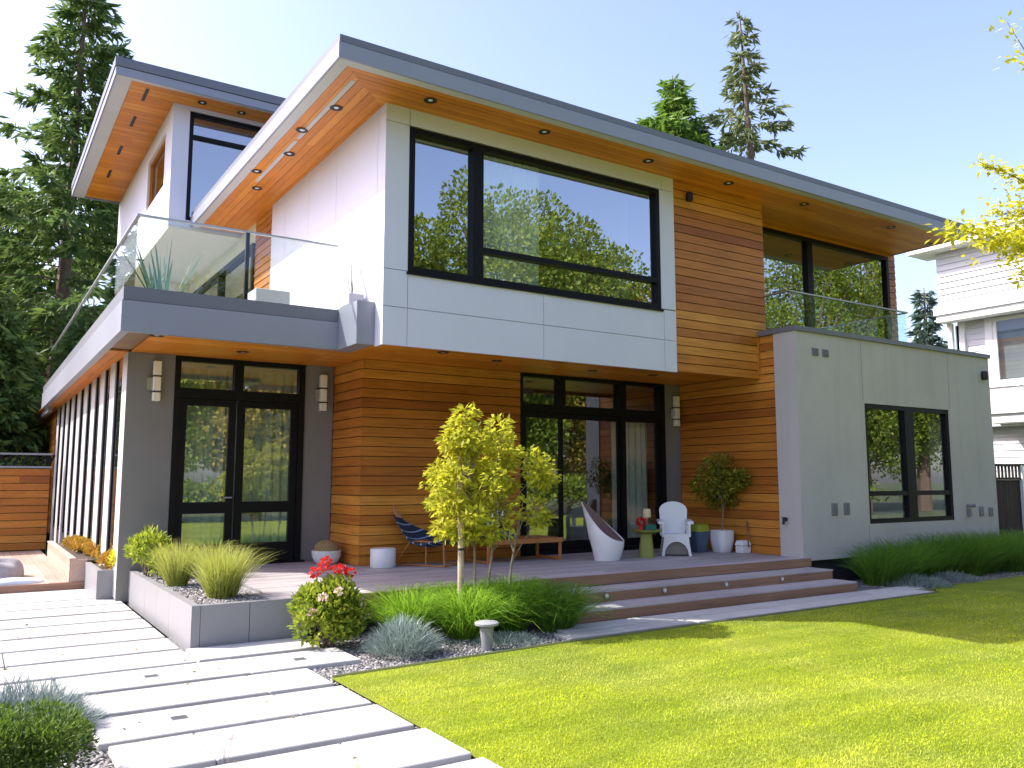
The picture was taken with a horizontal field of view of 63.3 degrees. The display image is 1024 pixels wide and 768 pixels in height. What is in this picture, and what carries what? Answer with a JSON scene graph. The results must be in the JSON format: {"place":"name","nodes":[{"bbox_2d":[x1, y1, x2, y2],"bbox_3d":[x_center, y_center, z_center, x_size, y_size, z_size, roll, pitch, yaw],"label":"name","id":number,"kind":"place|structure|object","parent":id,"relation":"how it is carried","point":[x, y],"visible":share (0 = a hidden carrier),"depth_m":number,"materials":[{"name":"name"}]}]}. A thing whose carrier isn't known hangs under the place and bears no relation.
{"place":"outdoors","nodes":[
{"label":"outdoors","id":0,"kind":"place"},
{"bbox_2d":[0,586,932,767],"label":"path","id":1,"kind":"structure","parent":0,"point":[329,725],"depth_m":6.37,"materials":[{"name":"concrete"}]},
{"bbox_2d":[0,550,83,593],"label":"side deck","id":2,"kind":"structure","parent":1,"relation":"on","point":[37,564],"depth_m":12.94,"materials":[{"name":"wood"}]},
{"bbox_2d":[0,558,23,578],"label":"outdoor cushion","id":3,"kind":"object","parent":2,"relation":"on","point":[11,567],"visible":0.94,"depth_m":12.50,"materials":[{"name":"fabric"}]},
{"bbox_2d":[0,577,44,585],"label":"towel","id":4,"kind":"object","parent":2,"relation":"on","point":[13,581],"visible":1,"depth_m":11.85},
{"bbox_2d":[47,541,97,581],"bbox_3d":[-7.410,2.925,13.937,0.410,0.342,4.140,4,-8,-33],"label":"wooden planter","id":5,"kind":"object","parent":2,"relation":"on","point":[67,564],"visible":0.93,"depth_m":12.75,"materials":[{"name":"wood"}]},
{"bbox_2d":[61,534,100,557],"bbox_3d":[-7.099,2.692,13.729,0.471,0.343,3.938,4,-8,-33],"label":"succulent bed","id":6,"kind":"object","parent":5,"relation":"in","point":[79,543],"visible":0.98,"depth_m":13.27,"materials":[{"name":"yellow plant"}]},
{"bbox_2d":[143,674,158,677],"bbox_3d":[-2.920,2.372,6.722,0.110,0.028,0.080,4,-8,-33],"label":"path light","id":7,"kind":"object","parent":1,"relation":"on","point":[152,675],"visible":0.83,"depth_m":6.72,"materials":[{"name":"metal"}]},
{"bbox_2d":[169,715,188,720],"bbox_3d":[-2.225,2.236,5.548,0.110,0.028,0.080,4,-8,-33],"label":"path light","id":8,"kind":"object","parent":1,"relation":"on","point":[172,718],"visible":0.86,"depth_m":5.54,"materials":[{"name":"metal"}]},
{"bbox_2d":[3,601,359,766],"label":"fallen leaves","id":9,"kind":"object","parent":1,"relation":"on","point":[354,757],"visible":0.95,"depth_m":6.74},
{"bbox_2d":[0,542,939,728],"bbox_3d":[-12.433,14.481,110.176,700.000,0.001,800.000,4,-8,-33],"label":"ground","id":10,"kind":"structure","parent":0,"point":[158,630],"depth_m":10.93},
{"bbox_2d":[0,311,49,505],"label":"tall conifer","id":11,"kind":"object","parent":10,"relation":"on","point":[40,359],"visible":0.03,"depth_m":23.48,"materials":[{"name":"green plant"}]},
{"bbox_2d":[0,287,52,551],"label":"tall conifer","id":12,"kind":"object","parent":10,"relation":"on","point":[19,423],"visible":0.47,"depth_m":21.59,"materials":[{"name":"green plant"}]},
{"bbox_2d":[0,453,55,553],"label":"cedar fence","id":13,"kind":"object","parent":10,"relation":"on","point":[27,497],"visible":0.97,"depth_m":17.66,"materials":[{"name":"brown wood"}]},
{"bbox_2d":[0,174,55,391],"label":"tall conifer","id":14,"kind":"object","parent":10,"relation":"on","point":[38,289],"visible":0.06,"depth_m":33.02,"materials":[{"name":"green plant"}]},
{"bbox_2d":[0,0,135,433],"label":"tall conifer","id":15,"kind":"object","parent":10,"relation":"on","point":[61,207],"visible":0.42,"depth_m":27.84,"materials":[{"name":"green plant"}]},
{"bbox_2d":[38,210,117,362],"bbox_3d":[-19.128,-1.238,38.238,12.434,15.578,12.186,4,-8,-33],"label":"tall conifer","id":16,"kind":"object","parent":10,"relation":"on","point":[75,265],"visible":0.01,"depth_m":37.70,"materials":[{"name":"green plant"}]},
{"bbox_2d":[32,34,999,601],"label":"modern house","id":17,"kind":"structure","parent":10,"relation":"on","point":[822,420],"depth_m":13.22,"materials":[{"name":"grey paint"}]},
{"bbox_2d":[50,358,122,551],"bbox_3d":[-8.428,1.542,16.114,0.038,2.830,11.090,4,-8,-33],"label":"side window","id":18,"kind":"structure","parent":17,"relation":"in","point":[119,370],"depth_m":13.92,"materials":[{"name":"black glass"}]},
{"bbox_2d":[146,361,161,400],"bbox_3d":[-4.897,-0.042,11.373,0.175,0.550,0.120,4,-8,-33],"label":"wall lamp","id":19,"kind":"object","parent":17,"relation":"attached to","point":[153,384],"visible":1,"depth_m":11.35,"materials":[{"name":"glass"}]},
{"bbox_2d":[148,138,165,207],"bbox_3d":[-7.202,-4.281,16.991,0.080,1.056,1.896,4,-8,-33],"label":"side window","id":20,"kind":"structure","parent":17,"relation":"in","point":[157,165],"depth_m":17.30,"materials":[{"name":"brown wood"}]},
{"bbox_2d":[50,213,337,377],"bbox_3d":[-6.608,-0.867,15.256,2.432,0.888,12.182,4,-8,-33],"label":"balcony railing","id":21,"kind":"object","parent":17,"relation":"on","point":[116,275],"visible":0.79,"depth_m":11.27,"materials":[{"name":"clear glass"}]},
{"bbox_2d":[185,112,260,220],"bbox_3d":[-4.827,-4.043,16.652,3.190,2.130,0.103,4,-8,-33],"label":"window","id":22,"kind":"structure","parent":17,"relation":"in","point":[193,115],"depth_m":15.97,"materials":[{"name":"black metal"}]},
{"bbox_2d":[193,243,255,296],"bbox_3d":[-6.205,-1.172,17.415,0.140,2.280,5.640,4,-8,-33],"label":"terrace door","id":23,"kind":"structure","parent":17,"relation":"in","point":[218,284],"depth_m":16.93,"materials":[{"name":"black glass"}]},
{"bbox_2d":[167,355,305,566],"bbox_3d":[-3.920,1.115,11.955,1.950,2.925,0.170,4,-8,-33],"label":"garden door","id":24,"kind":"structure","parent":17,"relation":"in","point":[290,549],"depth_m":11.96,"materials":[{"name":"black metal"}]},
{"bbox_2d":[181,367,294,551],"bbox_3d":[-4.047,1.175,12.147,1.720,2.750,0.070,4,-8,-33],"label":"curtain","id":25,"kind":"object","parent":17,"relation":"hanging from","point":[266,456],"visible":0.52,"depth_m":12.17,"materials":[{"name":"fabric"}]},
{"bbox_2d":[248,288,289,303],"bbox_3d":[-3.262,-0.992,11.121,0.460,0.480,0.400,4,-8,-33],"label":"balcony pot","id":26,"kind":"object","parent":17,"relation":"on","point":[269,295],"visible":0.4,"depth_m":10.97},
{"bbox_2d":[284,152,294,155],"bbox_3d":[-3.234,-3.343,12.071,0.164,0.012,0.164,4,-8,-33],"label":"downlight","id":27,"kind":"object","parent":17,"relation":"attached to","point":[289,153],"visible":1,"depth_m":12.07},
{"bbox_2d":[296,128,307,132],"bbox_3d":[-2.845,-3.437,11.256,0.164,0.012,0.164,4,-8,-33],"label":"downlight","id":28,"kind":"object","parent":17,"relation":"attached to","point":[300,130],"visible":1,"depth_m":11.26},
{"bbox_2d":[314,375,327,410],"bbox_3d":[-2.909,0.135,12.650,0.175,0.550,0.120,4,-8,-33],"label":"wall lamp","id":29,"kind":"object","parent":17,"relation":"attached to","point":[320,395],"visible":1,"depth_m":12.62,"materials":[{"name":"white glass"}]},
{"bbox_2d":[330,105,342,110],"bbox_3d":[-2.238,-3.515,10.581,0.164,0.012,0.164,4,-8,-33],"label":"downlight","id":30,"kind":"object","parent":17,"relation":"attached to","point":[336,108],"visible":1,"depth_m":10.58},
{"bbox_2d":[322,263,352,309],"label":"dry reeds","id":31,"kind":"object","parent":17,"relation":"on","point":[332,290],"visible":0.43,"depth_m":11.09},
{"bbox_2d":[341,293,363,306],"bbox_3d":[-2.045,-1.063,10.646,0.200,0.148,0.270,4,-8,-33],"label":"balcony pot","id":32,"kind":"object","parent":17,"relation":"on","point":[348,298],"visible":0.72,"depth_m":10.54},
{"bbox_2d":[338,237,365,292],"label":"dry reeds","id":33,"kind":"object","parent":32,"relation":"on","point":[352,283],"visible":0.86,"depth_m":10.65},
{"bbox_2d":[424,98,436,103],"bbox_3d":[-1.018,-3.539,10.373,0.164,0.012,0.164,4,-8,-33],"label":"downlight","id":34,"kind":"object","parent":17,"relation":"attached to","point":[430,100],"visible":1,"depth_m":10.37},
{"bbox_2d":[483,155,538,285],"bbox_3d":[-0.031,-1.989,11.557,1.029,2.300,0.070,4,-8,-33],"label":"curtain","id":35,"kind":"object","parent":17,"relation":"hanging from","point":[511,206],"visible":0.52,"depth_m":11.61,"materials":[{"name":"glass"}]},
{"bbox_2d":[408,127,660,308],"bbox_3d":[0.461,-2.201,11.679,4.260,1.890,0.123,4,-8,-33],"label":"window","id":36,"kind":"structure","parent":17,"relation":"in","point":[476,250],"depth_m":11.26,"materials":[{"name":"black metal"}]},
{"bbox_2d":[538,130,549,134],"bbox_3d":[0.442,-3.430,11.313,0.164,0.012,0.164,4,-8,-33],"label":"downlight","id":37,"kind":"object","parent":17,"relation":"attached to","point":[543,132],"visible":1,"depth_m":11.32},
{"bbox_2d":[519,372,666,556],"bbox_3d":[1.427,1.368,14.172,3.160,2.930,0.180,4,-8,-33],"label":"sliding door","id":38,"kind":"structure","parent":17,"relation":"in","point":[620,415],"depth_m":14.35,"materials":[{"name":"black metal"}]},
{"bbox_2d":[611,422,647,537],"bbox_3d":[2.138,1.732,15.015,0.870,2.300,0.070,4,-8,-33],"label":"curtain","id":39,"kind":"object","parent":17,"relation":"hanging from","point":[636,463],"visible":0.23,"depth_m":15.07,"materials":[{"name":"fabric"}]},
{"bbox_2d":[643,159,653,162],"bbox_3d":[2.023,-3.312,12.342,0.164,0.012,0.164,4,-8,-33],"label":"downlight","id":40,"kind":"object","parent":17,"relation":"attached to","point":[648,160],"visible":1,"depth_m":12.34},
{"bbox_2d":[669,396,680,426],"bbox_3d":[2.974,0.498,15.187,0.175,0.550,0.120,4,-8,-33],"label":"wall lamp","id":41,"kind":"object","parent":17,"relation":"attached to","point":[674,413],"visible":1,"depth_m":15.16,"materials":[{"name":"beige glass"}]},
{"bbox_2d":[762,227,892,339],"bbox_3d":[5.865,-1.500,15.994,4.700,2.605,0.103,4,-8,-33],"label":"window","id":42,"kind":"structure","parent":17,"relation":"in","point":[807,243],"depth_m":15.97,"materials":[{"name":"black metal"}]},
{"bbox_2d":[763,290,907,323],"bbox_3d":[5.614,-1.062,15.001,3.384,0.638,1.242,4,-8,-33],"label":"terrace railing","id":43,"kind":"object","parent":17,"relation":"on","point":[851,302],"visible":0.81,"depth_m":14.57,"materials":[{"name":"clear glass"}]},
{"bbox_2d":[871,510,904,518],"bbox_3d":[6.662,2.407,15.286,2.000,0.120,0.300,4,-8,-33],"label":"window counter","id":44,"kind":"object","parent":17,"relation":"on","point":[890,514],"depth_m":15.38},
{"bbox_2d":[864,403,953,523],"bbox_3d":[7.007,1.414,14.699,2.580,2.020,0.103,4,-8,-33],"label":"window","id":45,"kind":"structure","parent":17,"relation":"in","point":[910,492],"depth_m":14.69,"materials":[{"name":"black metal"}]},
{"bbox_2d":[635,74,736,153],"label":"fir tree","id":46,"kind":"object","parent":10,"relation":"on","point":[675,108],"visible":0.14,"depth_m":43.95,"materials":[{"name":"green plant"}]},
{"bbox_2d":[695,115,716,146],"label":"fir tree","id":47,"kind":"object","parent":10,"relation":"on","point":[706,129],"visible":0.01,"depth_m":45.72,"materials":[{"name":"green plant"}]},
{"bbox_2d":[700,10,810,160],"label":"fir tree","id":48,"kind":"object","parent":10,"relation":"on","point":[749,137],"visible":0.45,"depth_m":45.96,"materials":[{"name":"green plant"}]},
{"bbox_2d":[904,288,947,347],"bbox_3d":[17.200,0.726,34.309,3.477,9.629,3.485,4,-8,-33],"label":"fir tree","id":49,"kind":"object","parent":10,"relation":"on","point":[931,327],"visible":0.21,"depth_m":34.67,"materials":[{"name":"green plant"}]},
{"bbox_2d":[906,208,1023,477],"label":"white house","id":50,"kind":"structure","parent":10,"relation":"on","point":[981,304],"depth_m":21.83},
{"bbox_2d":[955,326,959,349],"bbox_3d":[12.235,-0.752,22.717,0.050,1.700,0.120,4,-8,-33],"label":"window","id":51,"kind":"structure","parent":50,"relation":"in","point":[956,327],"depth_m":22.78,"materials":[{"name":"white paint"}]},
{"bbox_2d":[992,313,1023,381],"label":"window","id":52,"kind":"structure","parent":50,"relation":"in","point":[994,320],"depth_m":21.80,"materials":[{"name":"white paint"}]},
{"bbox_2d":[995,464,1023,536],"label":"dark fence","id":53,"kind":"object","parent":10,"relation":"on","point":[1010,496],"visible":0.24,"depth_m":19.93,"materials":[{"name":"black paint"}]},
{"bbox_2d":[0,0,1023,348],"label":"sky","id":54,"kind":"structure","parent":0,"point":[895,101],"materials":[{"name":"blue"}]},
{"bbox_2d":[1,570,1023,767],"bbox_3d":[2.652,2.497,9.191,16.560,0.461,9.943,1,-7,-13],"label":"gravel","id":55,"kind":"structure","parent":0,"point":[376,661],"depth_m":8.08,"materials":[{"name":"gravel"}]},
{"bbox_2d":[0,696,100,767],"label":"dark shrub","id":56,"kind":"object","parent":55,"relation":"on","point":[36,739],"visible":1,"depth_m":4.23,"materials":[{"name":"green plant"}]},
{"bbox_2d":[0,668,116,727],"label":"juniper","id":57,"kind":"object","parent":55,"relation":"on","point":[34,695],"visible":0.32,"depth_m":5.42,"materials":[{"name":"grey plant"}]},
{"bbox_2d":[84,562,113,599],"bbox_3d":[-5.765,2.782,11.728,0.345,0.440,1.440,4,-8,-33],"label":"planter","id":58,"kind":"object","parent":55,"relation":"on","point":[98,582],"visible":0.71,"depth_m":11.13,"materials":[{"name":"concrete"}]},
{"bbox_2d":[95,549,113,569],"bbox_3d":[-5.623,2.478,11.640,0.384,0.330,1.232,4,-8,-33],"label":"succulent bed","id":59,"kind":"object","parent":58,"relation":"in","point":[102,558],"visible":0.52,"depth_m":11.45,"materials":[{"name":"orange plant"}]},
{"bbox_2d":[107,547,115,566],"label":"lime perennial","id":60,"kind":"object","parent":58,"relation":"in","point":[112,555],"visible":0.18,"depth_m":11.09,"materials":[{"name":"yellow plant"}]},
{"bbox_2d":[124,567,307,649],"bbox_3d":[-3.693,2.568,9.924,1.147,0.452,4.137,4,-8,-33],"label":"garden planter","id":61,"kind":"object","parent":55,"relation":"on","point":[185,623],"visible":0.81,"depth_m":8.28,"materials":[{"name":"concrete"}]},
{"bbox_2d":[122,524,175,577],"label":"leafy perennial","id":62,"kind":"object","parent":61,"relation":"in","point":[143,541],"visible":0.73,"depth_m":10.38,"materials":[{"name":"green plant"}]},
{"bbox_2d":[139,538,221,586],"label":"fountain grass","id":63,"kind":"object","parent":61,"relation":"in","point":[175,576],"depth_m":9.50,"materials":[{"name":"plant"}]},
{"bbox_2d":[167,539,276,599],"bbox_3d":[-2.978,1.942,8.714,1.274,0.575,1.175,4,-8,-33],"label":"fountain grass","id":64,"kind":"object","parent":61,"relation":"in","point":[220,577],"depth_m":8.54,"materials":[{"name":"plant"}]},
{"bbox_2d":[220,726,234,763],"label":"weed sprig","id":65,"kind":"object","parent":55,"relation":"on","point":[224,750],"visible":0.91,"depth_m":4.71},
{"bbox_2d":[286,555,371,647],"bbox_3d":[-1.804,2.129,8.092,0.847,0.897,0.815,4,-8,-33],"label":"flowering shrub","id":66,"kind":"object","parent":55,"relation":"on","point":[329,603],"visible":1,"depth_m":7.97,"materials":[{"name":"green plant"}]},
{"bbox_2d":[357,610,449,658],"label":"lavender bush","id":67,"kind":"object","parent":55,"relation":"on","point":[410,637],"visible":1,"depth_m":7.68,"materials":[{"name":"grey plant"}]},
{"bbox_2d":[340,581,493,634],"bbox_3d":[-1.042,2.349,8.600,2.046,0.572,2.060,4,-8,-33],"label":"green grass clump","id":68,"kind":"object","parent":55,"relation":"on","point":[391,611],"visible":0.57,"depth_m":8.46,"materials":[{"name":"plant"}]},
{"bbox_2d":[457,474,463,600],"bbox_3d":[-0.544,1.812,8.769,0.082,1.711,0.071,4,-8,-33],"label":"tree stake","id":69,"kind":"object","parent":55,"relation":"on","point":[460,564],"visible":0.54,"depth_m":8.74,"materials":[{"name":"wood"}]},
{"bbox_2d":[371,578,559,640],"bbox_3d":[-0.506,2.346,8.651,2.249,0.590,2.248,0,-7,-4],"label":"green grass clump","id":70,"kind":"object","parent":55,"relation":"on","point":[469,630],"visible":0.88,"depth_m":8.47,"materials":[{"name":"plant"}]},
{"bbox_2d":[475,620,498,651],"bbox_3d":[-0.243,2.426,7.982,0.236,0.290,0.236,4,-8,-33],"label":"bollard light","id":71,"kind":"object","parent":55,"relation":"on","point":[486,628],"visible":0.84,"depth_m":7.93,"materials":[{"name":"metal"}]},
{"bbox_2d":[417,401,562,589],"bbox_3d":[-0.301,1.452,9.145,1.807,2.475,1.436,4,-8,-33],"label":"maple","id":72,"kind":"object","parent":55,"relation":"on","point":[475,478],"visible":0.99,"depth_m":8.97,"materials":[{"name":"yellow plant"}]},
{"bbox_2d":[434,580,548,620],"bbox_3d":[-0.279,2.463,9.305,1.887,0.508,1.971,4,-8,-33],"label":"green grass clump","id":73,"kind":"object","parent":55,"relation":"on","point":[485,592],"visible":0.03,"depth_m":9.17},
{"bbox_2d":[142,548,856,631],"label":"timber deck","id":74,"kind":"structure","parent":55,"relation":"on","point":[695,581],"depth_m":11.04,"materials":[{"name":"wood"}]},
{"bbox_2d":[312,540,340,564],"bbox_3d":[-2.662,2.408,11.925,0.420,0.345,0.420,4,-8,-33],"label":"bowl planter","id":75,"kind":"object","parent":74,"relation":"on","point":[324,548],"visible":0.9,"depth_m":11.79,"materials":[{"name":"white ceramic"}]},
{"bbox_2d":[370,547,395,567],"bbox_3d":[-1.785,2.401,11.490,0.350,0.260,0.350,4,-8,-33],"label":"drum stool","id":76,"kind":"object","parent":74,"relation":"on","point":[382,557],"visible":1,"depth_m":11.35,"materials":[{"name":"white ceramic"}]},
{"bbox_2d":[392,505,465,567],"bbox_3d":[-1.223,2.122,11.884,1.030,0.897,0.700,-3,-7,27],"label":"lounge chair","id":77,"kind":"object","parent":74,"relation":"on","point":[417,536],"visible":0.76,"depth_m":11.84,"materials":[{"name":"fabric"}]},
{"bbox_2d":[466,535,562,564],"bbox_3d":[0.038,2.472,12.444,1.320,0.336,0.660,4,-8,-33],"label":"garden bench","id":78,"kind":"object","parent":74,"relation":"on","point":[537,539],"visible":0.77,"depth_m":12.34,"materials":[{"name":"brown wood"}]},
{"bbox_2d":[480,529,515,538],"bbox_3d":[-0.251,2.217,12.293,0.500,0.132,0.526,4,-8,-33],"label":"seat cushion","id":79,"kind":"object","parent":78,"relation":"on","point":[513,535],"visible":0.16,"depth_m":12.12,"materials":[{"name":"fabric"}]},
{"bbox_2d":[484,506,504,527],"bbox_3d":[-0.292,2.009,12.529,0.420,0.325,0.168,4,-8,-33],"label":"throw pillow","id":80,"kind":"object","parent":79,"relation":"on","point":[500,526],"visible":0.07,"depth_m":12.49,"materials":[{"name":"fabric"}]},
{"bbox_2d":[581,501,623,560],"bbox_3d":[1.399,2.221,12.591,0.527,0.869,0.622,4,-8,-33],"label":"bucket chair","id":81,"kind":"object","parent":74,"relation":"on","point":[606,541],"visible":1,"depth_m":12.40,"materials":[{"name":"white plastic"}]},
{"bbox_2d":[630,529,661,557],"bbox_3d":[2.098,2.487,12.982,0.400,0.430,0.400,4,-8,-33],"label":"side table","id":82,"kind":"object","parent":74,"relation":"on","point":[646,549],"visible":0.95,"depth_m":12.88,"materials":[{"name":"green plastic"}]},
{"bbox_2d":[635,517,646,529],"bbox_3d":[2.002,2.163,12.909,0.190,0.222,0.178,1,-7,-11],"label":"flower pot","id":83,"kind":"object","parent":82,"relation":"on","point":[639,524],"visible":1,"depth_m":12.88,"materials":[{"name":"ceramic"}]},
{"bbox_2d":[643,509,650,522],"bbox_3d":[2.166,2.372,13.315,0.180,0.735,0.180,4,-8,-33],"label":"candle lantern","id":84,"kind":"object","parent":82,"relation":"on","point":[646,513],"visible":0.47,"depth_m":13.30,"materials":[{"name":"beige wax"}]},
{"bbox_2d":[642,524,655,529],"bbox_3d":[2.130,2.245,13.007,0.210,0.083,0.160,4,-8,-33],"label":"teal box","id":85,"kind":"object","parent":82,"relation":"on","point":[649,527],"visible":0.74,"depth_m":12.94,"materials":[{"name":"paint"}]},
{"bbox_2d":[656,501,693,555],"bbox_3d":[2.629,2.330,13.432,0.550,0.845,0.498,-1,-7,5],"label":"plastic armchair","id":86,"kind":"object","parent":74,"relation":"on","point":[673,521],"visible":0.99,"depth_m":13.51,"materials":[{"name":"plastic"}]},
{"bbox_2d":[689,523,709,552],"bbox_3d":[3.123,2.575,13.916,0.310,0.470,0.310,4,-8,-33],"label":"blue pot","id":87,"kind":"object","parent":74,"relation":"on","point":[698,539],"visible":0.91,"depth_m":13.80,"materials":[{"name":"ceramic"}]},
{"bbox_2d":[709,530,733,552],"bbox_3d":[3.511,2.628,13.899,0.340,0.360,0.340,4,-8,-33],"label":"white pot","id":88,"kind":"object","parent":74,"relation":"on","point":[721,541],"visible":0.98,"depth_m":13.77,"materials":[{"name":"ceramic"}]},
{"bbox_2d":[689,452,753,530],"bbox_3d":[3.407,1.812,13.919,1.226,1.389,1.086,1,-7,-12],"label":"potted maple","id":89,"kind":"object","parent":88,"relation":"in","point":[721,491],"visible":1,"depth_m":13.84,"materials":[{"name":"green plant"}]},
{"bbox_2d":[735,540,750,553],"bbox_3d":[3.816,2.685,13.720,0.215,0.205,0.170,4,-8,-33],"label":"storage box","id":90,"kind":"object","parent":74,"relation":"on","point":[742,547],"visible":1,"depth_m":13.66,"materials":[{"name":"plastic"}]},
{"bbox_2d":[473,630,544,649],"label":"lavender bush","id":91,"kind":"object","parent":55,"relation":"on","point":[506,636],"visible":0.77,"depth_m":8.27,"materials":[{"name":"grey plant"}]},
{"bbox_2d":[438,573,609,633],"bbox_3d":[-0.005,2.384,9.050,2.236,0.606,2.244,4,-8,-33],"label":"green grass clump","id":92,"kind":"object","parent":55,"relation":"on","point":[519,625],"visible":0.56,"depth_m":8.86,"materials":[{"name":"plant"}]},
{"bbox_2d":[496,578,640,632],"bbox_3d":[0.541,2.418,9.108,1.892,0.553,2.134,4,-8,-33],"label":"green grass clump","id":93,"kind":"object","parent":55,"relation":"on","point":[551,623],"visible":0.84,"depth_m":8.90,"materials":[{"name":"plant"}]},
{"bbox_2d":[332,575,1023,682],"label":"lawn edging","id":94,"kind":"object","parent":55,"relation":"on","point":[486,653],"visible":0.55,"depth_m":8.61,"materials":[{"name":"metal"}]},
{"bbox_2d":[833,542,937,586],"bbox_3d":[5.750,2.807,12.963,1.959,0.663,1.819,-1,-7,13],"label":"green grass clump","id":95,"kind":"object","parent":55,"relation":"on","point":[875,571],"visible":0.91,"depth_m":12.77,"materials":[{"name":"plant"}]},
{"bbox_2d":[847,537,972,582],"bbox_3d":[6.168,2.793,13.215,2.189,0.749,2.311,4,-8,-33],"label":"green grass clump","id":96,"kind":"object","parent":55,"relation":"on","point":[918,555],"visible":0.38,"depth_m":13.09,"materials":[{"name":"plant"}]},
{"bbox_2d":[876,572,954,589],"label":"lavender bush","id":97,"kind":"object","parent":55,"relation":"on","point":[922,580],"visible":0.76,"depth_m":12.64,"materials":[{"name":"grey plant"}]},
{"bbox_2d":[885,539,969,579],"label":"green grass clump","id":98,"kind":"object","parent":55,"relation":"on","point":[929,571],"visible":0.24,"depth_m":13.50,"materials":[{"name":"plant"}]},
{"bbox_2d":[926,570,984,582],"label":"lavender bush","id":99,"kind":"object","parent":55,"relation":"on","point":[952,576],"visible":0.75,"depth_m":13.32,"materials":[{"name":"grey plant"}]},
{"bbox_2d":[896,530,1022,577],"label":"green grass clump","id":100,"kind":"object","parent":55,"relation":"on","point":[953,566],"visible":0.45,"depth_m":13.84,"materials":[{"name":"plant"}]},
{"bbox_2d":[918,529,1023,575],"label":"green grass clump","id":101,"kind":"object","parent":55,"relation":"on","point":[978,570],"visible":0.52,"depth_m":14.06,"materials":[{"name":"plant"}]},
{"bbox_2d":[945,528,1023,573],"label":"green grass clump","id":102,"kind":"object","parent":55,"relation":"on","point":[995,568],"visible":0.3,"depth_m":14.48,"materials":[{"name":"plant"}]},
{"bbox_2d":[969,530,1023,571],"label":"green grass clump","id":103,"kind":"object","parent":55,"relation":"on","point":[1016,564],"visible":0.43,"depth_m":14.69,"materials":[{"name":"plant"}]},
{"bbox_2d":[987,527,1023,568],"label":"green grass clump","id":104,"kind":"object","parent":55,"relation":"on","point":[1012,534],"visible":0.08,"depth_m":15.48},
{"bbox_2d":[331,576,1023,767],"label":"lawn","id":105,"kind":"structure","parent":0,"point":[1014,584],"depth_m":6.48,"materials":[{"name":"plant"}]},
{"bbox_2d":[924,6,1023,290],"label":"golden locust","id":106,"kind":"object","parent":105,"relation":"on","point":[1004,242],"visible":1,"depth_m":12.07,"materials":[{"name":"yellow plant"}]},
{"bbox_3d":[-4.238,-0.950,10.180,0.530,0.180,0.300,4,-8,-33],"label":"balcony trough","id":107,"kind":"object","parent":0,"visible":0},
{"bbox_2d":[118,241,203,291],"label":"blade plant","id":108,"kind":"object","parent":107,"relation":"in","point":[157,282],"visible":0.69,"depth_m":10.07,"materials":[{"name":"plant"}]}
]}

